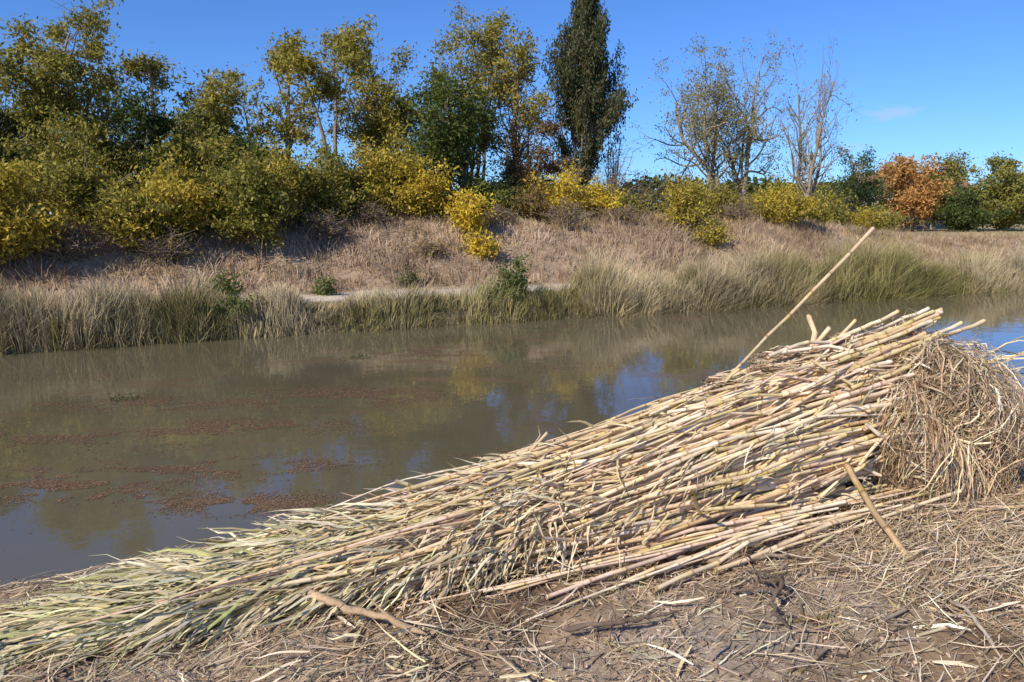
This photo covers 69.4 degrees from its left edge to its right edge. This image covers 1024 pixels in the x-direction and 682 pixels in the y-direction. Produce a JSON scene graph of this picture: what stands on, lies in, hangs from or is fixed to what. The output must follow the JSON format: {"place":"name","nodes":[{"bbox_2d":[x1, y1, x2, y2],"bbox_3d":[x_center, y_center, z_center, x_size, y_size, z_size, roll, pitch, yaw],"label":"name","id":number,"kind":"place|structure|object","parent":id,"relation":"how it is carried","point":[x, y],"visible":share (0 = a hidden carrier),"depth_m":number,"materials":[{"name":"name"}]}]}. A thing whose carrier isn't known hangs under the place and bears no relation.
{"place":"outdoors","nodes":[
{"label":"outdoors","id":0,"kind":"place"},
{"bbox_2d":[0,290,1023,586],"bbox_3d":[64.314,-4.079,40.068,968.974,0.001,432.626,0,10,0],"label":"canal water","id":1,"kind":"structure","parent":0,"point":[48,532],"depth_m":11.05,"materials":[{"name":"brown liquid"}]},
{"bbox_2d":[107,325,551,402],"bbox_3d":[-2.642,0.253,14.823,0.848,0.089,10.207,9,13,41],"label":"floating water weed","id":2,"kind":"object","parent":1,"relation":"on","point":[355,356],"visible":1,"depth_m":11.45,"materials":[{"name":"plant"}]},
{"bbox_2d":[0,323,985,537],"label":"floating leaf debris","id":3,"kind":"object","parent":1,"relation":"on","point":[67,486],"visible":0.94,"depth_m":8.88,"materials":[{"name":"brown plant"}]},
{"bbox_2d":[0,218,1023,681],"bbox_3d":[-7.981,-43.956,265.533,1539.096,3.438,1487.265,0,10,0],"label":"ground","id":4,"kind":"structure","parent":0,"point":[570,612],"depth_m":3.24,"materials":[{"name":"soil"}]},
{"bbox_2d":[0,206,19,242],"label":"locust shrub","id":5,"kind":"object","parent":4,"relation":"on","point":[1,220],"visible":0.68,"depth_m":17.92,"materials":[{"name":"yellow plant"}]},
{"bbox_2d":[0,88,67,216],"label":"evergreen oak tree","id":6,"kind":"object","parent":4,"relation":"on","point":[11,117],"visible":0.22,"depth_m":22.68,"materials":[{"name":"green plant"}]},
{"bbox_2d":[0,13,93,195],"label":"locust tree","id":7,"kind":"object","parent":4,"relation":"on","point":[21,72],"visible":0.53,"depth_m":22.37,"materials":[{"name":"green plant"}]},
{"bbox_2d":[0,147,94,272],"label":"locust shrub","id":8,"kind":"object","parent":4,"relation":"on","point":[33,230],"visible":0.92,"depth_m":18.54,"materials":[{"name":"yellow plant"}]},
{"bbox_2d":[0,29,128,215],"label":"locust tree","id":9,"kind":"object","parent":4,"relation":"on","point":[76,120],"visible":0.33,"depth_m":22.87,"materials":[{"name":"green plant"}]},
{"bbox_2d":[0,101,134,216],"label":"locust shrub","id":10,"kind":"object","parent":4,"relation":"on","point":[67,150],"visible":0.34,"depth_m":21.57,"materials":[{"name":"green plant"}]},
{"bbox_2d":[15,210,120,267],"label":"bare thicket","id":11,"kind":"object","parent":4,"relation":"on","point":[74,250],"visible":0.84,"depth_m":19.51,"materials":[{"name":"brown plant"}]},
{"bbox_2d":[8,118,141,229],"bbox_3d":[-12.222,-4.588,20.669,3.384,2.986,3.203,-8,12,-38],"label":"locust shrub","id":12,"kind":"object","parent":4,"relation":"on","point":[73,188],"visible":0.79,"depth_m":20.38,"materials":[{"name":"green plant"}]},
{"bbox_2d":[10,0,160,201],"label":"locust tree","id":13,"kind":"object","parent":4,"relation":"on","point":[105,80],"visible":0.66,"depth_m":23.82,"materials":[{"name":"green plant"}]},
{"bbox_2d":[74,179,208,256],"bbox_3d":[-10.087,-3.392,20.369,3.248,2.275,2.891,0,10,0],"label":"locust shrub","id":14,"kind":"object","parent":4,"relation":"on","point":[136,213],"visible":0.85,"depth_m":19.88,"materials":[{"name":"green plant"}]},
{"bbox_2d":[85,67,207,218],"bbox_3d":[-11.672,-5.801,23.281,3.658,5.080,4.555,-9,13,-42],"label":"evergreen oak tree","id":15,"kind":"object","parent":4,"relation":"on","point":[157,124],"visible":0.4,"depth_m":22.63,"materials":[{"name":"green plant"}]},
{"bbox_2d":[95,42,206,189],"bbox_3d":[-12.208,-6.975,25.543,3.993,6.145,3.992,-9,14,-43],"label":"locust tree","id":16,"kind":"object","parent":4,"relation":"on","point":[149,68],"visible":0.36,"depth_m":25.30,"materials":[{"name":"green plant"}]},
{"bbox_2d":[102,220,212,266],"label":"bare thicket","id":17,"kind":"object","parent":4,"relation":"on","point":[170,251],"visible":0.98,"depth_m":20.17,"materials":[{"name":"brown plant"}]},
{"bbox_2d":[130,106,225,183],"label":"locust shrub","id":18,"kind":"object","parent":4,"relation":"on","point":[195,160],"visible":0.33,"depth_m":22.81,"materials":[{"name":"green plant"}]},
{"bbox_2d":[126,147,230,243],"bbox_3d":[-9.508,-4.153,21.336,3.578,2.774,3.341,9,13,42],"label":"locust shrub","id":19,"kind":"object","parent":4,"relation":"on","point":[181,194],"visible":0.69,"depth_m":20.68,"materials":[{"name":"yellow plant"}]},
{"bbox_2d":[158,65,259,169],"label":"locust tree","id":20,"kind":"object","parent":4,"relation":"on","point":[211,100],"visible":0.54,"depth_m":24.48,"materials":[{"name":"green plant"}]},
{"bbox_2d":[153,126,284,235],"bbox_3d":[-8.569,-4.739,21.801,3.902,3.418,2.984,0,10,0],"label":"locust shrub","id":21,"kind":"object","parent":4,"relation":"on","point":[217,156],"visible":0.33,"depth_m":21.75,"materials":[{"name":"green plant"}]},
{"bbox_2d":[199,267,253,297],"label":"green bank bush","id":22,"kind":"object","parent":4,"relation":"on","point":[227,286],"visible":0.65,"depth_m":18.93,"materials":[{"name":"green plant"}]},
{"bbox_2d":[202,290,264,323],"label":"green bank bush","id":23,"kind":"object","parent":4,"relation":"on","point":[231,302],"visible":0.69,"depth_m":16.88,"materials":[{"name":"green plant"}]},
{"bbox_2d":[173,103,295,173],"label":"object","id":24,"kind":"object","parent":4,"relation":"on","point":[251,147],"visible":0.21,"depth_m":24.05,"materials":[{"name":"green plant"}]},
{"bbox_2d":[196,62,296,163],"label":"locust tree","id":25,"kind":"object","parent":4,"relation":"on","point":[258,127],"visible":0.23,"depth_m":27.09,"materials":[{"name":"green plant"}]},
{"bbox_2d":[202,144,306,254],"bbox_3d":[-7.424,-4.027,21.535,2.851,3.263,3.407,0,10,0],"label":"locust shrub","id":26,"kind":"object","parent":4,"relation":"on","point":[258,223],"visible":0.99,"depth_m":21.05,"materials":[{"name":"green plant"}]},
{"bbox_2d":[206,132,351,230],"bbox_3d":[-7.324,-4.862,22.813,3.577,3.048,4.323,2,10,13],"label":"locust shrub","id":27,"kind":"object","parent":4,"relation":"on","point":[285,167],"visible":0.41,"depth_m":22.55,"materials":[{"name":"green plant"}]},
{"bbox_2d":[255,40,325,157],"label":"locust tree","id":28,"kind":"object","parent":4,"relation":"on","point":[288,127],"visible":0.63,"depth_m":26.55,"materials":[{"name":"green plant"}]},
{"bbox_2d":[260,133,352,185],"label":"locust shrub","id":29,"kind":"object","parent":4,"relation":"on","point":[304,152],"visible":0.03,"depth_m":24.81,"materials":[{"name":"green plant"}]},
{"bbox_2d":[259,24,377,157],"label":"locust tree","id":30,"kind":"object","parent":4,"relation":"on","point":[302,64],"visible":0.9,"depth_m":25.40,"materials":[{"name":"green plant"}]},
{"bbox_2d":[283,201,356,243],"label":"bare thicket","id":31,"kind":"object","parent":4,"relation":"on","point":[326,230],"visible":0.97,"depth_m":22.71,"materials":[{"name":"brown plant"}]},
{"bbox_2d":[301,275,338,295],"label":"green bank bush","id":32,"kind":"object","parent":4,"relation":"on","point":[325,289],"visible":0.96,"depth_m":19.85,"materials":[{"name":"green plant"}]},
{"bbox_2d":[288,136,378,223],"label":"locust shrub","id":33,"kind":"object","parent":4,"relation":"on","point":[339,202],"visible":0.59,"depth_m":23.60,"materials":[{"name":"green plant"}]},
{"bbox_2d":[322,154,394,222],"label":"locust shrub","id":34,"kind":"object","parent":4,"relation":"on","point":[355,176],"visible":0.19,"depth_m":25.33,"materials":[{"name":"yellow plant"}]},
{"bbox_2d":[308,14,424,212],"bbox_3d":[-5.443,-8.415,28.057,4.757,7.959,4.388,0,10,0],"label":"locust tree","id":35,"kind":"object","parent":4,"relation":"on","point":[384,91],"visible":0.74,"depth_m":27.53,"materials":[{"name":"green plant"}]},
{"bbox_2d":[322,88,418,168],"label":"tree","id":36,"kind":"object","parent":4,"relation":"on","point":[348,135],"visible":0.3,"depth_m":28.48,"materials":[{"name":"green plant"}]},
{"bbox_2d":[321,119,425,219],"bbox_3d":[-4.755,-5.896,25.620,4.033,3.636,3.886,0,10,0],"label":"locust shrub","id":37,"kind":"object","parent":4,"relation":"on","point":[380,178],"visible":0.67,"depth_m":25.30,"materials":[{"name":"yellow plant"}]},
{"bbox_2d":[344,195,405,225],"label":"bare thicket","id":38,"kind":"object","parent":4,"relation":"on","point":[370,214],"visible":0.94,"depth_m":24.21,"materials":[{"name":"brown plant"}]},
{"bbox_2d":[348,129,437,210],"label":"locust shrub","id":39,"kind":"object","parent":4,"relation":"on","point":[392,143],"visible":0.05,"depth_m":27.05,"materials":[{"name":"yellow plant"}]},
{"bbox_2d":[393,265,419,287],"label":"green bank bush","id":40,"kind":"object","parent":4,"relation":"on","point":[408,279],"visible":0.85,"depth_m":21.52,"materials":[{"name":"green plant"}]},
{"bbox_2d":[375,141,462,219],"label":"locust shrub","id":41,"kind":"object","parent":4,"relation":"on","point":[426,201],"visible":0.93,"depth_m":25.28,"materials":[{"name":"yellow plant"}]},
{"bbox_2d":[18,166,838,216],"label":"distant trees","id":42,"kind":"object","parent":4,"relation":"on","point":[755,183],"visible":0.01,"depth_m":84.66,"materials":[{"name":"green plant"}]},
{"bbox_2d":[405,232,452,257],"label":"bare thicket","id":43,"kind":"object","parent":4,"relation":"on","point":[428,247],"visible":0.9,"depth_m":23.20,"materials":[{"name":"brown plant"}]},
{"bbox_2d":[389,65,519,216],"bbox_3d":[-2.306,-7.230,27.559,4.363,5.851,6.395,4,10,21],"label":"field elm tree","id":44,"kind":"object","parent":4,"relation":"on","point":[453,139],"visible":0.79,"depth_m":26.48,"materials":[{"name":"green plant"}]},
{"bbox_2d":[413,29,512,188],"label":"locust tree","id":45,"kind":"object","parent":4,"relation":"on","point":[436,73],"visible":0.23,"depth_m":27.48,"materials":[{"name":"green plant"}]},
{"bbox_2d":[440,183,500,236],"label":"locust shrub","id":46,"kind":"object","parent":4,"relation":"on","point":[468,209],"visible":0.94,"depth_m":24.47,"materials":[{"name":"yellow plant"}]},
{"bbox_2d":[428,0,527,183],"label":"locust tree","id":47,"kind":"object","parent":4,"relation":"on","point":[485,68],"visible":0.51,"depth_m":29.86,"materials":[{"name":"green plant"}]},
{"bbox_2d":[452,224,513,261],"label":"locust shrub","id":48,"kind":"object","parent":4,"relation":"on","point":[483,247],"visible":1,"depth_m":23.79,"materials":[{"name":"yellow plant"}]},
{"bbox_2d":[451,158,529,218],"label":"locust shrub","id":49,"kind":"object","parent":4,"relation":"on","point":[485,188],"visible":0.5,"depth_m":27.09,"materials":[{"name":"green plant"}]},
{"bbox_2d":[472,280,509,303],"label":"green bank bush","id":50,"kind":"object","parent":4,"relation":"on","point":[495,296],"visible":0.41,"depth_m":19.50,"materials":[{"name":"green plant"}]},
{"bbox_2d":[483,200,518,223],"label":"bare thicket","id":51,"kind":"object","parent":4,"relation":"on","point":[506,216],"visible":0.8,"depth_m":26.11,"materials":[{"name":"brown plant"}]},
{"bbox_2d":[485,252,531,302],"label":"green bank bush","id":52,"kind":"object","parent":4,"relation":"on","point":[515,276],"visible":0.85,"depth_m":19.66,"materials":[{"name":"green plant"}]},
{"bbox_2d":[457,16,563,172],"bbox_3d":[-0.023,-9.128,30.850,5.027,8.548,5.438,0,10,0],"label":"locust tree","id":53,"kind":"object","parent":4,"relation":"on","point":[519,56],"visible":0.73,"depth_m":30.21,"materials":[{"name":"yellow plant"}]},
{"bbox_2d":[0,306,1023,681],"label":"cut cane bundle","id":54,"kind":"object","parent":4,"relation":"on","point":[760,444],"visible":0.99,"depth_m":3.79,"materials":[{"name":"plant"}]},
{"bbox_2d":[697,226,874,402],"bbox_3d":[1.573,-0.056,4.572,1.751,1.282,0.040,-4,11,-24],"label":"long cane pole","id":55,"kind":"object","parent":54,"relation":"on","point":[830,273],"visible":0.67,"depth_m":4.66,"materials":[{"name":"beige plant"}]},
{"bbox_2d":[0,223,1023,356],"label":"bank reeds","id":56,"kind":"object","parent":4,"relation":"on","point":[600,290],"visible":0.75,"depth_m":19.73,"materials":[{"name":"green plant"}]},
{"bbox_2d":[0,407,1023,681],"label":"straw litter","id":57,"kind":"object","parent":4,"relation":"on","point":[936,553],"visible":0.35,"depth_m":3.25,"materials":[{"name":"beige plant"}]},
{"bbox_2d":[290,578,426,634],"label":"dead branch","id":58,"kind":"object","parent":57,"relation":"on","point":[329,600],"visible":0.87,"depth_m":3.04,"materials":[{"name":"beige wood"}]},
{"bbox_2d":[561,601,679,641],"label":"dead branch","id":59,"kind":"object","parent":57,"relation":"on","point":[573,628],"visible":1,"depth_m":3.01,"materials":[{"name":"brown wood"}]},
{"bbox_2d":[710,564,790,594],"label":"dead branch","id":60,"kind":"object","parent":57,"relation":"on","point":[731,590],"visible":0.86,"depth_m":3.33,"materials":[{"name":"wood"}]},
{"bbox_2d":[0,203,1023,304],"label":"dry bank grass","id":61,"kind":"structure","parent":4,"relation":"on","point":[948,238],"depth_m":24.52,"materials":[{"name":"beige plant"}]},
{"bbox_2d":[0,473,1023,681],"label":"loose cane leaves","id":62,"kind":"object","parent":4,"relation":"on","point":[523,675],"visible":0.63,"depth_m":2.88,"materials":[{"name":"beige plant"}]},
{"bbox_2d":[455,114,575,211],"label":"tree","id":63,"kind":"object","parent":4,"relation":"on","point":[515,169],"visible":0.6,"depth_m":29.30,"materials":[{"name":"green plant"}]},
{"bbox_2d":[18,487,1023,681],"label":"scattered twigs","id":64,"kind":"object","parent":4,"relation":"on","point":[855,641],"visible":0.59,"depth_m":3.02,"materials":[{"name":"brown wood"}]},
{"bbox_2d":[500,174,560,220],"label":"locust shrub","id":65,"kind":"object","parent":4,"relation":"on","point":[533,206],"visible":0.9,"depth_m":27.35,"materials":[{"name":"green plant"}]},
{"bbox_2d":[41,482,1023,681],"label":"soil clods","id":66,"kind":"object","parent":4,"relation":"on","point":[560,667],"visible":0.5,"depth_m":3.02,"materials":[{"name":"brown soil"}]},
{"bbox_2d":[537,193,599,230],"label":"bare thicket","id":67,"kind":"object","parent":4,"relation":"on","point":[569,220],"visible":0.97,"depth_m":26.54,"materials":[{"name":"brown plant"}]},
{"bbox_2d":[520,159,621,218],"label":"locust shrub","id":68,"kind":"object","parent":4,"relation":"on","point":[559,189],"visible":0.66,"depth_m":28.13,"materials":[{"name":"yellow plant"}]},
{"bbox_2d":[540,145,615,207],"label":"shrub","id":69,"kind":"object","parent":4,"relation":"on","point":[580,173],"visible":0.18,"depth_m":29.54,"materials":[{"name":"plant"}]},
{"bbox_2d":[137,497,1023,681],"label":"broken cane pieces","id":70,"kind":"object","parent":4,"relation":"on","point":[820,653],"visible":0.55,"depth_m":3.05,"materials":[{"name":"beige plant"}]},
{"bbox_2d":[539,0,638,214],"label":"cypress tree","id":71,"kind":"object","parent":4,"relation":"on","point":[588,107],"visible":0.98,"depth_m":29.81,"materials":[{"name":"green plant"}]},
{"bbox_2d":[570,170,628,219],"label":"locust shrub","id":72,"kind":"object","parent":4,"relation":"on","point":[598,190],"visible":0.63,"depth_m":28.86,"materials":[{"name":"yellow plant"}]},
{"bbox_2d":[589,126,648,198],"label":"bare thicket","id":73,"kind":"object","parent":4,"relation":"on","point":[614,175],"visible":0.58,"depth_m":31.11,"materials":[{"name":"grey plant"}]},
{"bbox_2d":[587,185,656,218],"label":"locust shrub","id":74,"kind":"object","parent":4,"relation":"on","point":[627,200],"visible":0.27,"depth_m":29.80,"materials":[{"name":"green plant"}]},
{"bbox_2d":[597,201,653,223],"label":"bare thicket","id":75,"kind":"object","parent":4,"relation":"on","point":[622,213],"visible":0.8,"depth_m":28.00,"materials":[{"name":"brown plant"}]},
{"bbox_2d":[593,167,675,214],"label":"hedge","id":76,"kind":"object","parent":4,"relation":"on","point":[629,185],"visible":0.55,"depth_m":31.97,"materials":[{"name":"plant"}]},
{"bbox_2d":[648,166,715,229],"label":"locust shrub","id":77,"kind":"object","parent":4,"relation":"on","point":[685,206],"visible":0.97,"depth_m":28.46,"materials":[{"name":"yellow plant"}]},
{"bbox_2d":[647,169,717,209],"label":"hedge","id":78,"kind":"object","parent":4,"relation":"on","point":[671,187],"visible":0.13,"depth_m":33.11,"materials":[{"name":"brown plant"}]},
{"bbox_2d":[651,175,727,217],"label":"locust shrub","id":79,"kind":"object","parent":4,"relation":"on","point":[708,206],"visible":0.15,"depth_m":30.84,"materials":[{"name":"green plant"}]},
{"bbox_2d":[629,33,776,198],"bbox_3d":[8.591,-9.521,34.160,6.951,8.403,6.143,5,11,28],"label":"half bare locust tree","id":80,"kind":"object","parent":4,"relation":"on","point":[705,161],"visible":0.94,"depth_m":33.66,"materials":[{"name":"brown plant"}]},
{"bbox_2d":[686,208,738,249],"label":"locust shrub","id":81,"kind":"object","parent":4,"relation":"on","point":[712,233],"visible":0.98,"depth_m":27.88,"materials":[{"name":"yellow plant"}]},
{"bbox_2d":[657,538,789,563],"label":"dead branch","id":82,"kind":"object","parent":4,"relation":"on","point":[711,560],"visible":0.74,"depth_m":3.61,"materials":[{"name":"beige wood"}]},
{"bbox_2d":[702,173,754,219],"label":"locust shrub","id":83,"kind":"object","parent":4,"relation":"on","point":[725,195],"visible":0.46,"depth_m":31.34,"materials":[{"name":"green plant"}]},
{"bbox_2d":[711,190,760,219],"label":"bare thicket","id":84,"kind":"object","parent":4,"relation":"on","point":[734,211],"visible":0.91,"depth_m":30.61,"materials":[{"name":"brown plant"}]},
{"bbox_2d":[675,27,805,208],"bbox_3d":[10.741,-10.385,35.775,6.147,9.755,4.521,0,10,0],"label":"half bare locust tree","id":85,"kind":"object","parent":4,"relation":"on","point":[748,148],"visible":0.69,"depth_m":35.45,"materials":[{"name":"brown plant"}]},
{"bbox_2d":[746,562,791,627],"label":"dead branch","id":86,"kind":"object","parent":4,"relation":"on","point":[780,581],"visible":1,"depth_m":3.25,"materials":[{"name":"brown wood"}]},
{"bbox_2d":[742,170,820,215],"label":"locust shrub","id":87,"kind":"object","parent":4,"relation":"on","point":[778,184],"visible":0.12,"depth_m":33.79,"materials":[{"name":"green plant"}]},
{"bbox_2d":[741,179,834,226],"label":"locust shrub","id":88,"kind":"object","parent":4,"relation":"on","point":[785,206],"visible":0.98,"depth_m":30.86,"materials":[{"name":"yellow plant"}]},
{"bbox_2d":[771,32,862,220],"bbox_3d":[14.544,-9.989,36.289,3.954,9.484,5.910,0,10,0],"label":"bare tree","id":89,"kind":"object","parent":4,"relation":"on","point":[811,166],"visible":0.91,"depth_m":35.84,"materials":[{"name":"brown plant"}]},
{"bbox_2d":[800,184,857,223],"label":"dark hedge","id":90,"kind":"object","parent":4,"relation":"on","point":[827,188],"visible":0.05,"depth_m":59.09,"materials":[{"name":"green plant"}]},
{"bbox_2d":[806,188,858,227],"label":"locust shrub","id":91,"kind":"object","parent":4,"relation":"on","point":[835,213],"visible":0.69,"depth_m":34.63,"materials":[{"name":"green plant"}]},
{"bbox_2d":[816,144,894,219],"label":"young oak tree","id":92,"kind":"object","parent":4,"relation":"on","point":[859,186],"visible":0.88,"depth_m":40.33,"materials":[{"name":"green plant"}]},
{"bbox_2d":[821,166,899,216],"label":"dark hedge","id":93,"kind":"object","parent":4,"relation":"on","point":[845,182],"visible":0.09,"depth_m":62.65,"materials":[{"name":"green plant"}]},
{"bbox_2d":[838,203,897,230],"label":"locust shrub","id":94,"kind":"object","parent":4,"relation":"on","point":[868,219],"visible":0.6,"depth_m":35.94,"materials":[{"name":"yellow plant"}]},
{"bbox_2d":[843,462,913,563],"bbox_3d":[1.905,0.884,3.874,0.046,0.334,0.597,-1,10,-8],"label":"leaning broken cane","id":95,"kind":"object","parent":4,"relation":"on","point":[886,528],"visible":0.94,"depth_m":3.86,"materials":[{"name":"beige plant"}]},
{"bbox_2d":[852,198,915,232],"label":"locust shrub","id":96,"kind":"object","parent":4,"relation":"on","point":[894,219],"visible":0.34,"depth_m":37.73,"materials":[{"name":"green plant"}]},
{"bbox_2d":[872,152,962,230],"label":"autumn orange tree","id":97,"kind":"object","parent":4,"relation":"on","point":[917,199],"visible":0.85,"depth_m":60.53,"materials":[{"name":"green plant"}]},
{"bbox_2d":[872,190,967,227],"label":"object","id":98,"kind":"structure","parent":4,"relation":"on","point":[937,226],"depth_m":74.97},
{"bbox_2d":[880,147,978,228],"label":"field maple tree","id":99,"kind":"object","parent":4,"relation":"on","point":[950,172],"visible":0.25,"depth_m":70.57,"materials":[{"name":"green plant"}]},
{"bbox_2d":[917,584,1003,659],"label":"dead branch","id":100,"kind":"object","parent":4,"relation":"on","point":[975,620],"visible":0.91,"depth_m":3.10,"materials":[{"name":"beige wood"}]},
{"bbox_2d":[924,181,1018,231],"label":"dark hedge","id":101,"kind":"object","parent":4,"relation":"on","point":[959,213],"visible":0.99,"depth_m":59.59,"materials":[{"name":"green plant"}]},
{"bbox_2d":[941,147,1023,230],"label":"willow tree","id":102,"kind":"object","parent":4,"relation":"on","point":[1004,193],"visible":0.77,"depth_m":61.99,"materials":[{"name":"green plant"}]},
{"bbox_2d":[992,544,1023,569],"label":"dead branch","id":103,"kind":"object","parent":4,"relation":"on","point":[1009,559],"visible":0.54,"depth_m":3.58,"materials":[{"name":"wood"}]},
{"bbox_2d":[0,0,1023,214],"label":"sky","id":104,"kind":"structure","parent":0,"point":[929,77],"materials":[{"name":"blue"}]},
{"bbox_2d":[846,172,970,189],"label":"roof","id":105,"kind":"structure","parent":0,"point":[966,185],"depth_m":75.47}
]}

